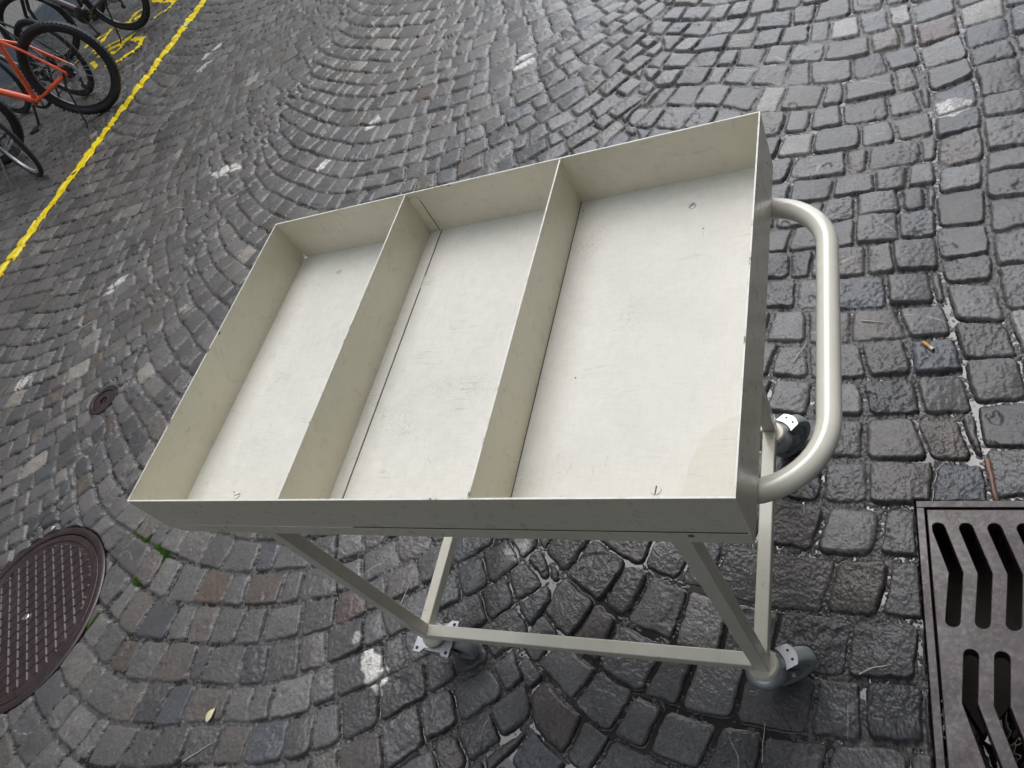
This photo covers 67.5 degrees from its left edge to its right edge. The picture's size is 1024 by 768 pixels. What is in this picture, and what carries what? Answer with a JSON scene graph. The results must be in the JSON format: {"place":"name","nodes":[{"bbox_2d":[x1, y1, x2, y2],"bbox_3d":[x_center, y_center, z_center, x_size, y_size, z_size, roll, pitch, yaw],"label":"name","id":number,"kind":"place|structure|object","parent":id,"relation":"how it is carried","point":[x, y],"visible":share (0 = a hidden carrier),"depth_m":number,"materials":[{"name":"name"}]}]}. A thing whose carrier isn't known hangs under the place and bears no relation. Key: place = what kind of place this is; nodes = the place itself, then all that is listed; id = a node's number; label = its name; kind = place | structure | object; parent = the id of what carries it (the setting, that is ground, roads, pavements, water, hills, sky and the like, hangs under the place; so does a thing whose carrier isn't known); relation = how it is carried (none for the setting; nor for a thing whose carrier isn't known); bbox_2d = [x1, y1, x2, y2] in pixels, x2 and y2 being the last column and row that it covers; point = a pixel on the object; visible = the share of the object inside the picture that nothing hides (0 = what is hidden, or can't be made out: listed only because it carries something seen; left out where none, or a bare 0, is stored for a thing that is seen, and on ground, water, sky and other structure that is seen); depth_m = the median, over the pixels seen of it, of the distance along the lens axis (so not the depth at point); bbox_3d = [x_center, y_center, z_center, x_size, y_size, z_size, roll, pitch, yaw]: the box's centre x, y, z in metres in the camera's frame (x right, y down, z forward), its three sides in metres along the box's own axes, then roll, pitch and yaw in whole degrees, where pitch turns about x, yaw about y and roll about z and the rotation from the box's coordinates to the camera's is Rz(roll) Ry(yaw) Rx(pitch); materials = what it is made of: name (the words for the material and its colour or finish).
{"place":"outdoors","nodes":[
{"label":"outdoors","id":0,"kind":"place"},
{"bbox_2d":[66,1,105,17],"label":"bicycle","id":1,"kind":"object","parent":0,"point":[101,7],"visible":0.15,"depth_m":8.09,"materials":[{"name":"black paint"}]},
{"bbox_2d":[0,0,1023,767],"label":"cobblestone paving","id":2,"kind":"structure","parent":0,"point":[894,132],"depth_m":2.34,"materials":[{"name":"grey stone"}]},
{"bbox_2d":[0,121,43,192],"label":"bicycle","id":3,"kind":"object","parent":2,"relation":"on","point":[38,170],"visible":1,"depth_m":5.60,"materials":[{"name":"black rubber"}]},
{"bbox_2d":[0,18,94,113],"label":"bicycle","id":4,"kind":"object","parent":2,"relation":"on","point":[19,25],"visible":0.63,"depth_m":6.35,"materials":[{"name":"black paint"}]},
{"bbox_2d":[0,527,106,713],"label":"manhole cover","id":5,"kind":"object","parent":2,"relation":"on","point":[51,584],"visible":0.98,"depth_m":2.73,"materials":[{"name":"metal"}]},
{"bbox_2d":[0,20,121,165],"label":"bicycle","id":6,"kind":"object","parent":2,"relation":"on","point":[66,71],"visible":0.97,"depth_m":5.83,"materials":[{"name":"black rubber"}]},
{"bbox_2d":[0,0,149,62],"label":"bicycle","id":7,"kind":"object","parent":2,"relation":"on","point":[84,11],"visible":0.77,"depth_m":7.12,"materials":[{"name":"black paint"}]},
{"bbox_2d":[0,0,205,276],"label":"painted line","id":8,"kind":"object","parent":2,"relation":"on","point":[14,253],"visible":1,"depth_m":5.61,"materials":[{"name":"yellow paint"}]},
{"bbox_2d":[89,386,117,414],"bbox_3d":[-1.819,0.086,3.440,0.153,0.050,0.153,-5,53,28],"label":"valve cover","id":9,"kind":"object","parent":2,"relation":"on","point":[102,400],"visible":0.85,"depth_m":3.42,"materials":[{"name":"metal"}]},
{"bbox_2d":[73,28,145,68],"bbox_3d":[-3.805,-3.134,7.198,1.422,0.018,0.582,29,73,42],"label":"painted bicycle symbol","id":10,"kind":"object","parent":2,"relation":"on","point":[137,38],"visible":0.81,"depth_m":7.10,"materials":[{"name":"yellow paint"}]},
{"bbox_2d":[85,516,170,631],"bbox_3d":[-1.296,0.649,2.636,0.272,0.016,0.431,-5,53,28],"label":"moss","id":11,"kind":"object","parent":2,"relation":"on","point":[164,553],"visible":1,"depth_m":2.63,"materials":[{"name":"green plant"}]},
{"bbox_2d":[124,0,176,22],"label":"painted bicycle symbol","id":12,"kind":"object","parent":2,"relation":"on","point":[160,1],"visible":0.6,"depth_m":7.41,"materials":[{"name":"yellow paint"}]},
{"bbox_2d":[205,708,214,721],"bbox_3d":[-0.840,0.920,2.133,0.022,0.008,0.040,-5,53,28],"label":"leaf","id":13,"kind":"object","parent":2,"relation":"on","point":[209,714],"visible":1,"depth_m":2.13,"materials":[{"name":"yellow plant"}]},
{"bbox_2d":[127,111,842,690],"bbox_3d":[0.108,0.150,1.538,1.095,0.940,0.673,-5,53,28],"label":"display trolley","id":14,"kind":"object","parent":2,"relation":"on","point":[569,347],"visible":1,"depth_m":1.25,"materials":[{"name":"metal"}]},
{"bbox_2d":[762,725,764,762],"bbox_3d":[0.498,0.710,1.519,0.005,0.005,0.074,-5,53,28],"label":"straw","id":15,"kind":"object","parent":2,"relation":"on","point":[762,744],"visible":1,"depth_m":1.52,"materials":[{"name":"beige plant"}]},
{"bbox_2d":[859,665,886,674],"bbox_3d":[0.708,0.559,1.505,0.056,0.004,0.006,-24,46,12],"label":"straw","id":16,"kind":"object","parent":2,"relation":"on","point":[871,668],"visible":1,"depth_m":1.50,"materials":[{"name":"beige plant"}]},
{"bbox_2d":[922,341,934,350],"bbox_3d":[1.012,-0.092,1.863,0.009,0.009,0.036,-34,45,2],"label":"cigarette butt","id":17,"kind":"object","parent":2,"relation":"on","point":[926,344],"visible":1,"depth_m":1.86,"materials":[{"name":"paper"}]},
{"bbox_2d":[916,501,1023,767],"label":"drain grate","id":18,"kind":"object","parent":2,"relation":"in","point":[972,575],"visible":1,"depth_m":1.53,"materials":[{"name":"metal"}]},
{"bbox_2d":[984,458,1002,548],"bbox_3d":[1.103,0.360,1.722,0.034,0.396,0.228,-19,47,17],"label":"twig","id":19,"kind":"object","parent":18,"relation":"on","point":[989,470],"visible":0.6,"depth_m":1.63,"materials":[{"name":"brown wood"}]},
{"label":"ground","id":20,"kind":"structure","parent":0,"visible":0},
{"bbox_2d":[0,0,77,88],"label":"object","id":21,"kind":"structure","parent":20,"relation":"on","point":[9,13],"depth_m":8.43,"materials":[{"name":"paint"}]}
]}

